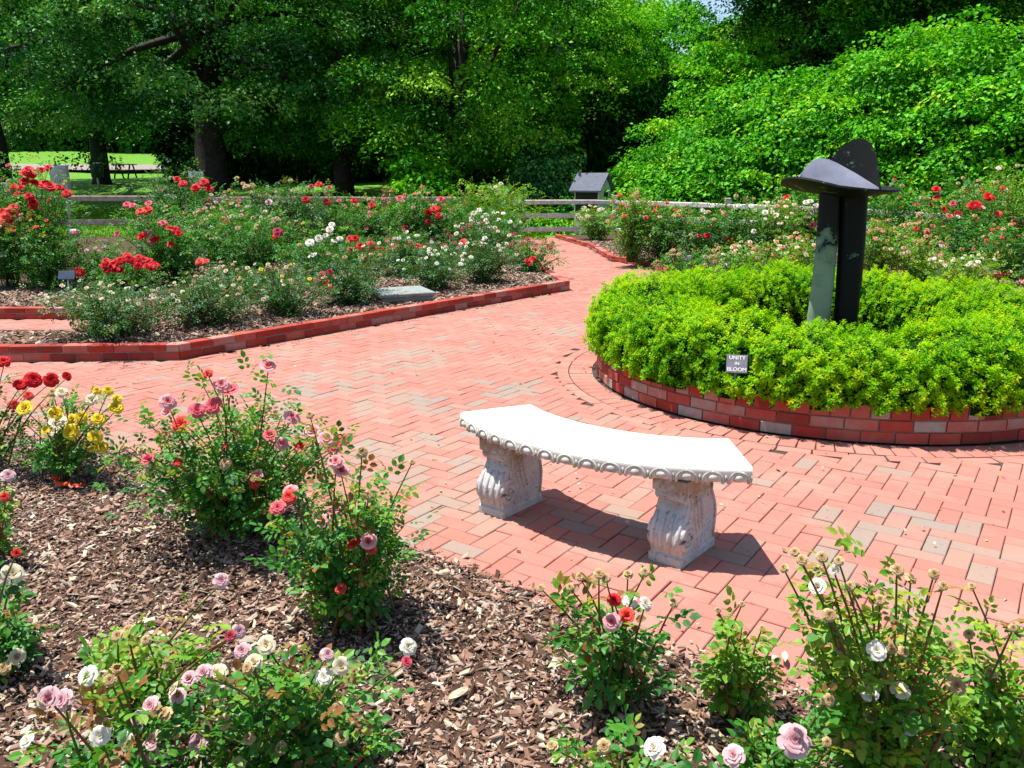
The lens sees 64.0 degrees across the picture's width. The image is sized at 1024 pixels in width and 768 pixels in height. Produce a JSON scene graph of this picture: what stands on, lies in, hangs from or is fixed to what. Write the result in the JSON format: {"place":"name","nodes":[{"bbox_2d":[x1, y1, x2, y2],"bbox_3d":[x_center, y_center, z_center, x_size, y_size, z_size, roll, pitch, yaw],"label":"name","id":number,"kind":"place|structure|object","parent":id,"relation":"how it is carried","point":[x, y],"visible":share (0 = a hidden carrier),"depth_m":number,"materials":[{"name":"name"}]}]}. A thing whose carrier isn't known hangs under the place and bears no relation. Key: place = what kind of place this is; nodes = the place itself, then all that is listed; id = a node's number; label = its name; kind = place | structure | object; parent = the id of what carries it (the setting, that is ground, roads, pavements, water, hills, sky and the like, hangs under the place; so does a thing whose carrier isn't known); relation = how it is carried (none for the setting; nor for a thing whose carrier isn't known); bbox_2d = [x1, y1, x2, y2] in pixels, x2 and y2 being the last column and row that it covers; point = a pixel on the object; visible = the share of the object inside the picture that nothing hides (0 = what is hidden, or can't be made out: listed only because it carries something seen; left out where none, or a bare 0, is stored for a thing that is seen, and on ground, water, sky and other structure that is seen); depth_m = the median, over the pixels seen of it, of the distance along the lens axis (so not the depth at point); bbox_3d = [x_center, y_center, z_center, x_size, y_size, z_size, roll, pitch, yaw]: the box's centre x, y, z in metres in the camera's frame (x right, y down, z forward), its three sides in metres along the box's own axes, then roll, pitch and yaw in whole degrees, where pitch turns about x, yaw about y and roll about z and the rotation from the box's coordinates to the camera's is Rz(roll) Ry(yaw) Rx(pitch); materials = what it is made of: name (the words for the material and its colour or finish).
{"place":"outdoors","nodes":[
{"label":"outdoors","id":0,"kind":"place"},
{"bbox_2d":[0,237,558,349],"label":"ground","id":1,"kind":"structure","parent":0,"point":[87,246],"depth_m":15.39,"materials":[{"name":"brown wood"}]},
{"bbox_2d":[0,173,49,286],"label":"rose bush","id":2,"kind":"object","parent":1,"relation":"on","point":[6,215],"visible":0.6,"depth_m":11.67,"materials":[{"name":"green plant"}]},
{"bbox_2d":[0,151,96,284],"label":"rose bush","id":3,"kind":"object","parent":1,"relation":"on","point":[28,173],"visible":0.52,"depth_m":11.61,"materials":[{"name":"green plant"}]},
{"bbox_2d":[0,201,108,289],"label":"rose bush","id":4,"kind":"object","parent":1,"relation":"on","point":[44,267],"visible":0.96,"depth_m":11.32,"materials":[{"name":"green plant"}]},
{"bbox_2d":[15,273,205,340],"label":"rose bush","id":5,"kind":"object","parent":1,"relation":"on","point":[113,319],"visible":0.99,"depth_m":7.82,"materials":[{"name":"green plant"}]},
{"bbox_2d":[63,247,187,292],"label":"rose bush","id":6,"kind":"object","parent":1,"relation":"on","point":[138,262],"visible":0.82,"depth_m":10.89,"materials":[{"name":"red plant"}]},
{"bbox_2d":[89,194,241,283],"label":"rose bush","id":7,"kind":"object","parent":1,"relation":"on","point":[161,243],"visible":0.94,"depth_m":11.89,"materials":[{"name":"green plant"}]},
{"bbox_2d":[114,157,237,257],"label":"rose bush","id":8,"kind":"object","parent":1,"relation":"on","point":[203,184],"visible":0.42,"depth_m":15.77,"materials":[{"name":"green plant"}]},
{"bbox_2d":[136,271,279,328],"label":"rose bush","id":9,"kind":"object","parent":1,"relation":"on","point":[212,314],"visible":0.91,"depth_m":8.54,"materials":[{"name":"green plant"}]},
{"bbox_2d":[165,189,265,262],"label":"rose bush","id":10,"kind":"object","parent":1,"relation":"on","point":[211,205],"visible":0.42,"depth_m":15.28,"materials":[{"name":"green plant"}]},
{"bbox_2d":[174,257,295,298],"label":"rose bush","id":11,"kind":"object","parent":1,"relation":"on","point":[200,261],"visible":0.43,"depth_m":10.73,"materials":[{"name":"green plant"}]},
{"bbox_2d":[175,204,320,276],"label":"rose bush","id":12,"kind":"object","parent":1,"relation":"on","point":[249,257],"visible":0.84,"depth_m":12.69,"materials":[{"name":"green plant"}]},
{"bbox_2d":[217,251,348,317],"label":"rose bush","id":13,"kind":"object","parent":1,"relation":"on","point":[289,302],"visible":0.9,"depth_m":9.24,"materials":[{"name":"green plant"}]},
{"bbox_2d":[245,176,343,258],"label":"rose bush","id":14,"kind":"object","parent":1,"relation":"on","point":[296,204],"visible":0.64,"depth_m":16.00,"materials":[{"name":"green plant"}]},
{"bbox_2d":[271,221,358,282],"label":"rose bush","id":15,"kind":"object","parent":1,"relation":"on","point":[302,255],"visible":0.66,"depth_m":11.93,"materials":[{"name":"green plant"}]},
{"bbox_2d":[303,186,382,250],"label":"rose bush","id":16,"kind":"object","parent":1,"relation":"on","point":[347,231],"visible":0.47,"depth_m":18.12,"materials":[{"name":"green plant"}]},
{"bbox_2d":[295,244,405,304],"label":"rose bush","id":17,"kind":"object","parent":1,"relation":"on","point":[353,289],"visible":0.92,"depth_m":10.05,"materials":[{"name":"green plant"}]},
{"bbox_2d":[334,194,411,245],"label":"rose bush","id":18,"kind":"object","parent":1,"relation":"on","point":[374,228],"visible":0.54,"depth_m":19.22,"materials":[{"name":"green plant"}]},
{"bbox_2d":[351,227,452,276],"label":"rose bush","id":19,"kind":"object","parent":1,"relation":"on","point":[403,251],"visible":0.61,"depth_m":13.12,"materials":[{"name":"green plant"}]},
{"bbox_2d":[370,286,435,302],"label":"stone slab","id":20,"kind":"structure","parent":1,"relation":"on","point":[404,294],"depth_m":10.36,"materials":[{"name":"grey stone"}]},
{"bbox_2d":[361,182,461,244],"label":"rose bush","id":21,"kind":"object","parent":1,"relation":"on","point":[405,222],"visible":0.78,"depth_m":17.94,"materials":[{"name":"green plant"}]},
{"bbox_2d":[390,245,489,290],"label":"rose bush","id":22,"kind":"object","parent":1,"relation":"on","point":[433,278],"visible":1,"depth_m":11.47,"materials":[{"name":"green plant"}]},
{"bbox_2d":[412,197,491,248],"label":"rose bush","id":23,"kind":"object","parent":1,"relation":"on","point":[453,217],"visible":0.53,"depth_m":18.13,"materials":[{"name":"green plant"}]},
{"bbox_2d":[432,215,525,261],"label":"rose bush","id":24,"kind":"object","parent":1,"relation":"on","point":[479,231],"visible":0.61,"depth_m":15.38,"materials":[{"name":"green plant"}]},
{"bbox_2d":[441,230,525,283],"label":"rose bush","id":25,"kind":"object","parent":1,"relation":"on","point":[485,274],"visible":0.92,"depth_m":12.17,"materials":[{"name":"green plant"}]},
{"bbox_2d":[437,176,559,238],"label":"leafy shrub","id":26,"kind":"object","parent":1,"relation":"on","point":[509,199],"visible":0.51,"depth_m":21.22,"materials":[{"name":"green plant"}]},
{"bbox_2d":[503,236,566,272],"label":"rose bush","id":27,"kind":"object","parent":1,"relation":"on","point":[532,262],"visible":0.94,"depth_m":13.77,"materials":[{"name":"green plant"}]},
{"bbox_2d":[8,151,626,240],"bbox_3d":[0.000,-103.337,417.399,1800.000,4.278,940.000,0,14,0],"label":"lawn","id":28,"kind":"structure","parent":0,"point":[119,181],"depth_m":41.28,"materials":[{"name":"green plant"}]},
{"bbox_2d":[0,0,148,203],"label":"tree","id":29,"kind":"object","parent":28,"relation":"on","point":[20,136],"visible":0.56,"depth_m":31.81,"materials":[{"name":"green plant"}]},
{"bbox_2d":[0,0,235,184],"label":"tree","id":30,"kind":"object","parent":28,"relation":"on","point":[100,142],"visible":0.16,"depth_m":40.59,"materials":[{"name":"green plant"}]},
{"bbox_2d":[0,0,431,206],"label":"tree","id":31,"kind":"object","parent":28,"relation":"on","point":[209,142],"visible":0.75,"depth_m":30.13,"materials":[{"name":"green plant"}]},
{"bbox_2d":[1,183,465,236],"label":"rail fence","id":32,"kind":"object","parent":28,"relation":"on","point":[100,198],"visible":0.22,"depth_m":23.29,"materials":[{"name":"grey wood"}]},
{"bbox_2d":[164,0,505,203],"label":"tree","id":33,"kind":"object","parent":28,"relation":"on","point":[344,177],"visible":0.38,"depth_m":31.41,"materials":[{"name":"green plant"}]},
{"bbox_2d":[139,0,570,186],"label":"undergrowth","id":34,"kind":"object","parent":28,"relation":"on","point":[264,168],"visible":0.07,"depth_m":42.50,"materials":[{"name":"green plant"}]},
{"bbox_2d":[356,145,469,219],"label":"vine bush","id":35,"kind":"object","parent":28,"relation":"on","point":[411,170],"visible":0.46,"depth_m":27.79,"materials":[{"name":"green plant"}]},
{"bbox_2d":[288,0,634,210],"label":"tree","id":36,"kind":"object","parent":28,"relation":"on","point":[455,140],"visible":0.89,"depth_m":29.19,"materials":[{"name":"green plant"}]},
{"bbox_2d":[0,0,996,153],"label":"woods","id":37,"kind":"object","parent":28,"relation":"on","point":[65,144],"depth_m":73.38,"materials":[{"name":"green plant"}]},
{"bbox_2d":[490,136,591,219],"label":"vine bush","id":38,"kind":"object","parent":28,"relation":"on","point":[548,179],"visible":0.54,"depth_m":28.78,"materials":[{"name":"green plant"}]},
{"bbox_2d":[511,195,580,235],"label":"vine bush","id":39,"kind":"object","parent":28,"relation":"on","point":[556,222],"visible":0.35,"depth_m":26.30,"materials":[{"name":"green plant"}]},
{"bbox_2d":[426,0,706,182],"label":"tree","id":40,"kind":"object","parent":28,"relation":"on","point":[637,70],"visible":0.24,"depth_m":33.13,"materials":[{"name":"green plant"}]},
{"bbox_2d":[569,173,615,233],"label":"garden shed","id":41,"kind":"structure","parent":28,"relation":"on","point":[590,186],"depth_m":25.64,"materials":[{"name":"paint"}]},
{"bbox_2d":[572,0,743,135],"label":"tree","id":42,"kind":"object","parent":28,"relation":"on","point":[675,36],"visible":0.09,"depth_m":40.52,"materials":[{"name":"green plant"}]},
{"bbox_2d":[602,115,775,233],"bbox_3d":[6.085,-6.798,26.667,6.835,3.846,9.036,0,14,0],"label":"vine bush","id":43,"kind":"object","parent":28,"relation":"on","point":[653,175],"visible":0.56,"depth_m":25.27,"materials":[{"name":"green plant"}]},
{"bbox_2d":[637,9,757,117],"bbox_3d":[10.225,-14.492,41.772,9.240,8.700,10.221,13,19,43],"label":"tree","id":44,"kind":"object","parent":28,"relation":"on","point":[709,19],"visible":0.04,"depth_m":39.71,"materials":[{"name":"green plant"}]},
{"bbox_2d":[651,18,789,141],"bbox_3d":[7.864,-9.178,29.329,6.163,7.192,8.076,0,14,0],"label":"vine bush","id":45,"kind":"object","parent":28,"relation":"on","point":[721,77],"visible":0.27,"depth_m":28.50,"materials":[{"name":"green plant"}]},
{"bbox_2d":[498,195,1023,253],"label":"rail fence","id":46,"kind":"object","parent":28,"relation":"on","point":[561,229],"visible":0.23,"depth_m":24.29,"materials":[{"name":"grey wood"}]},
{"bbox_2d":[660,74,866,233],"bbox_3d":[8.422,-6.995,25.331,7.878,4.875,9.498,0,14,0],"label":"vine bush","id":47,"kind":"object","parent":28,"relation":"on","point":[763,175],"visible":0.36,"depth_m":23.39,"materials":[{"name":"green plant"}]},
{"bbox_2d":[578,0,1023,200],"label":"undergrowth","id":48,"kind":"object","parent":28,"relation":"on","point":[644,101],"visible":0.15,"depth_m":31.58,"materials":[{"name":"plant"}]},
{"bbox_2d":[671,0,956,97],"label":"tree","id":49,"kind":"object","parent":28,"relation":"on","point":[803,27],"visible":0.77,"depth_m":27.93,"materials":[{"name":"green plant"}]},
{"bbox_2d":[726,45,957,237],"bbox_3d":[10.091,-7.043,23.949,7.855,5.655,9.994,0,14,0],"label":"vine bush","id":50,"kind":"object","parent":28,"relation":"on","point":[826,120],"visible":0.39,"depth_m":22.16,"materials":[{"name":"green plant"}]},
{"bbox_2d":[810,0,1023,61],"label":"tree","id":51,"kind":"object","parent":28,"relation":"on","point":[924,11],"visible":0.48,"depth_m":26.61,"materials":[{"name":"green plant"}]},
{"bbox_2d":[0,433,1023,767],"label":"ground","id":52,"kind":"structure","parent":0,"point":[424,665],"depth_m":2.92,"materials":[{"name":"brown wood"}]},
{"bbox_2d":[0,469,24,561],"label":"rose bush","id":53,"kind":"object","parent":52,"relation":"on","point":[7,475],"visible":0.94,"depth_m":3.47,"materials":[{"name":"green plant"}]},
{"bbox_2d":[0,548,59,683],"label":"rose bush","id":54,"kind":"object","parent":52,"relation":"on","point":[18,653],"visible":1,"depth_m":2.68,"materials":[{"name":"green plant"}]},
{"bbox_2d":[0,356,71,465],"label":"rose bush","id":55,"kind":"object","parent":52,"relation":"on","point":[35,380],"visible":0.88,"depth_m":4.44,"materials":[{"name":"red plant"}]},
{"bbox_2d":[0,383,123,481],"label":"rose bush","id":56,"kind":"object","parent":52,"relation":"on","point":[62,454],"visible":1,"depth_m":4.37,"materials":[{"name":"green plant"}]},
{"bbox_2d":[7,624,191,767],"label":"rose bush","id":57,"kind":"object","parent":52,"relation":"on","point":[104,752],"visible":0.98,"depth_m":1.86,"materials":[{"name":"green plant"}]},
{"bbox_2d":[65,573,245,744],"bbox_3d":[-1.010,0.760,2.437,0.566,0.598,0.533,0,14,0],"label":"rose bush","id":58,"kind":"object","parent":52,"relation":"on","point":[157,685],"visible":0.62,"depth_m":2.34,"materials":[{"name":"green plant"}]},
{"bbox_2d":[92,349,366,543],"bbox_3d":[-1.294,0.247,3.779,1.235,0.921,1.194,0,14,0],"label":"rose bush","id":59,"kind":"object","parent":52,"relation":"on","point":[234,498],"visible":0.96,"depth_m":3.53,"materials":[{"name":"green plant"}]},
{"bbox_2d":[119,631,416,767],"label":"rose bush","id":60,"kind":"object","parent":52,"relation":"on","point":[301,733],"visible":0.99,"depth_m":2.08,"materials":[{"name":"green plant"}]},
{"bbox_2d":[243,405,445,638],"bbox_3d":[-0.617,0.462,2.931,0.631,0.909,0.624,7,16,27],"label":"rose bush","id":61,"kind":"object","parent":52,"relation":"on","point":[349,579],"visible":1,"depth_m":2.85,"materials":[{"name":"green plant"}]},
{"bbox_2d":[0,429,993,767],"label":"fallen petals","id":62,"kind":"object","parent":52,"relation":"on","point":[620,717],"visible":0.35,"depth_m":2.85,"materials":[{"name":"pink plant"}]},
{"bbox_2d":[537,563,702,713],"bbox_3d":[0.297,0.755,2.479,0.542,0.558,0.446,13,19,42],"label":"rose bush","id":63,"kind":"object","parent":52,"relation":"on","point":[609,680],"visible":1,"depth_m":2.43,"materials":[{"name":"green plant"}]},
{"bbox_2d":[546,690,723,767],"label":"rose bush","id":64,"kind":"object","parent":52,"relation":"on","point":[654,748],"visible":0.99,"depth_m":2.02,"materials":[{"name":"green plant"}]},
{"bbox_2d":[691,584,794,724],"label":"rose bush","id":65,"kind":"object","parent":52,"relation":"on","point":[728,697],"visible":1,"depth_m":2.43,"materials":[{"name":"green plant"}]},
{"bbox_2d":[718,670,876,767],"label":"rose bush","id":66,"kind":"object","parent":52,"relation":"on","point":[790,744],"visible":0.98,"depth_m":1.99,"materials":[{"name":"green plant"}]},
{"bbox_2d":[780,526,996,767],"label":"rose bush","id":67,"kind":"object","parent":52,"relation":"on","point":[886,696],"visible":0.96,"depth_m":1.98,"materials":[{"name":"green plant"}]},
{"bbox_2d":[918,582,1023,767],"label":"rose bush","id":68,"kind":"object","parent":52,"relation":"on","point":[1003,740],"visible":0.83,"depth_m":2.17,"materials":[{"name":"green plant"}]},
{"bbox_2d":[0,237,1023,751],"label":"path","id":69,"kind":"structure","parent":0,"point":[602,383],"depth_m":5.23,"materials":[{"name":"red brick"}]},
{"bbox_2d":[0,307,133,318],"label":"brick edging","id":70,"kind":"object","parent":69,"relation":"on","point":[13,312],"visible":0.38,"depth_m":9.84,"materials":[{"name":"red brick"}]},
{"bbox_2d":[0,247,569,361],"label":"brick edging","id":71,"kind":"object","parent":69,"relation":"on","point":[131,351],"visible":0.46,"depth_m":8.21,"materials":[{"name":"red brick"}]},
{"bbox_2d":[459,404,752,568],"bbox_3d":[0.391,0.457,3.872,1.516,0.461,0.583,9,16,33],"label":"stone bench","id":72,"kind":"object","parent":69,"relation":"on","point":[517,443],"visible":1,"depth_m":3.64,"materials":[{"name":"stone"}]},
{"bbox_2d":[596,352,1023,444],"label":"brick ring wall","id":73,"kind":"structure","parent":69,"relation":"on","point":[862,424],"depth_m":5.23,"materials":[{"name":"red brick"}]},
{"bbox_2d":[557,347,1023,463],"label":"ring paving","id":74,"kind":"structure","parent":0,"point":[586,386],"depth_m":5.27,"materials":[{"name":"red brick"}]},
{"bbox_2d":[564,235,1023,276],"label":"ground","id":75,"kind":"structure","parent":0,"point":[585,237],"depth_m":22.25,"materials":[{"name":"soil"}]},
{"bbox_2d":[565,205,624,239],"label":"rose bush","id":76,"kind":"object","parent":75,"relation":"on","point":[594,232],"visible":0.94,"depth_m":21.83,"materials":[{"name":"green plant"}]},
{"bbox_2d":[597,188,666,265],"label":"rose bush","id":77,"kind":"object","parent":75,"relation":"on","point":[632,245],"visible":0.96,"depth_m":15.72,"materials":[{"name":"green plant"}]},
{"bbox_2d":[624,192,698,261],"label":"rose bush","id":78,"kind":"object","parent":75,"relation":"on","point":[658,244],"visible":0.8,"depth_m":15.65,"materials":[{"name":"green plant"}]},
{"bbox_2d":[647,243,733,281],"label":"rose bush","id":79,"kind":"object","parent":75,"relation":"on","point":[691,262],"visible":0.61,"depth_m":11.76,"materials":[{"name":"green plant"}]},
{"bbox_2d":[658,199,736,263],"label":"rose bush","id":80,"kind":"object","parent":75,"relation":"on","point":[702,240],"visible":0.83,"depth_m":15.28,"materials":[{"name":"green plant"}]},
{"bbox_2d":[692,188,780,259],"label":"rose bush","id":81,"kind":"object","parent":75,"relation":"on","point":[737,221],"visible":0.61,"depth_m":15.54,"materials":[{"name":"green plant"}]},
{"bbox_2d":[695,231,811,275],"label":"rose bush","id":82,"kind":"object","parent":75,"relation":"on","point":[746,257],"visible":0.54,"depth_m":11.86,"materials":[{"name":"green plant"}]},
{"bbox_2d":[734,187,815,260],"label":"rose bush","id":83,"kind":"object","parent":75,"relation":"on","point":[771,231],"visible":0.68,"depth_m":15.62,"materials":[{"name":"green plant"}]},
{"bbox_2d":[769,190,818,250],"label":"rose bush","id":84,"kind":"object","parent":75,"relation":"on","point":[809,227],"visible":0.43,"depth_m":17.90,"materials":[{"name":"green plant"}]},
{"bbox_2d":[752,227,836,271],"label":"rose bush","id":85,"kind":"object","parent":75,"relation":"on","point":[796,247],"visible":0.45,"depth_m":11.61,"materials":[{"name":"green plant"}]},
{"bbox_2d":[863,212,922,278],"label":"rose bush","id":86,"kind":"object","parent":75,"relation":"on","point":[875,242],"visible":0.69,"depth_m":12.32,"materials":[{"name":"green plant"}]},
{"bbox_2d":[779,4,1023,244],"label":"vine bush","id":87,"kind":"object","parent":75,"relation":"on","point":[953,47],"visible":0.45,"depth_m":20.42,"materials":[{"name":"green plant"}]},
{"bbox_2d":[866,167,939,253],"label":"rose bush","id":88,"kind":"object","parent":75,"relation":"on","point":[894,211],"visible":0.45,"depth_m":16.35,"materials":[{"name":"green plant"}]},
{"bbox_2d":[889,208,954,262],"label":"rose bush","id":89,"kind":"object","parent":75,"relation":"on","point":[918,226],"visible":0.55,"depth_m":15.31,"materials":[{"name":"green plant"}]},
{"bbox_2d":[877,228,974,284],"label":"rose bush","id":90,"kind":"object","parent":75,"relation":"on","point":[909,265],"visible":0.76,"depth_m":12.06,"materials":[{"name":"green plant"}]},
{"bbox_2d":[878,16,1023,247],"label":"vine bush","id":91,"kind":"object","parent":75,"relation":"on","point":[1010,155],"visible":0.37,"depth_m":19.29,"materials":[{"name":"green plant"}]},
{"bbox_2d":[914,245,1021,289],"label":"rose bush","id":92,"kind":"object","parent":75,"relation":"on","point":[966,267],"visible":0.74,"depth_m":11.41,"materials":[{"name":"green plant"}]},
{"bbox_2d":[920,173,1023,260],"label":"rose bush","id":93,"kind":"object","parent":75,"relation":"on","point":[972,205],"visible":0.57,"depth_m":15.36,"materials":[{"name":"green plant"}]},
{"bbox_2d":[931,207,1014,266],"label":"rose bush","id":94,"kind":"object","parent":75,"relation":"on","point":[962,240],"visible":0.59,"depth_m":14.68,"materials":[{"name":"green plant"}]},
{"bbox_2d":[947,157,1023,254],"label":"rose bush","id":95,"kind":"object","parent":75,"relation":"on","point":[1008,190],"visible":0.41,"depth_m":16.44,"materials":[{"name":"green plant"}]},
{"bbox_2d":[964,220,1023,283],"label":"rose bush","id":96,"kind":"object","parent":75,"relation":"on","point":[1008,253],"visible":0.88,"depth_m":12.88,"materials":[{"name":"green plant"}]},
{"label":"ground","id":97,"kind":"structure","parent":0,"visible":0},
{"bbox_2d":[581,251,1023,418],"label":"round hedge","id":98,"kind":"object","parent":97,"relation":"on","point":[907,345],"visible":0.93,"depth_m":5.68,"materials":[{"name":"green plant"}]},
{"bbox_2d":[781,139,900,337],"bbox_3d":[2.652,-1.081,6.771,0.906,1.820,0.851,0,14,0],"label":"bronze sculpture","id":99,"kind":"object","parent":97,"relation":"on","point":[843,182],"visible":0.97,"depth_m":6.66,"materials":[{"name":"black metal"}]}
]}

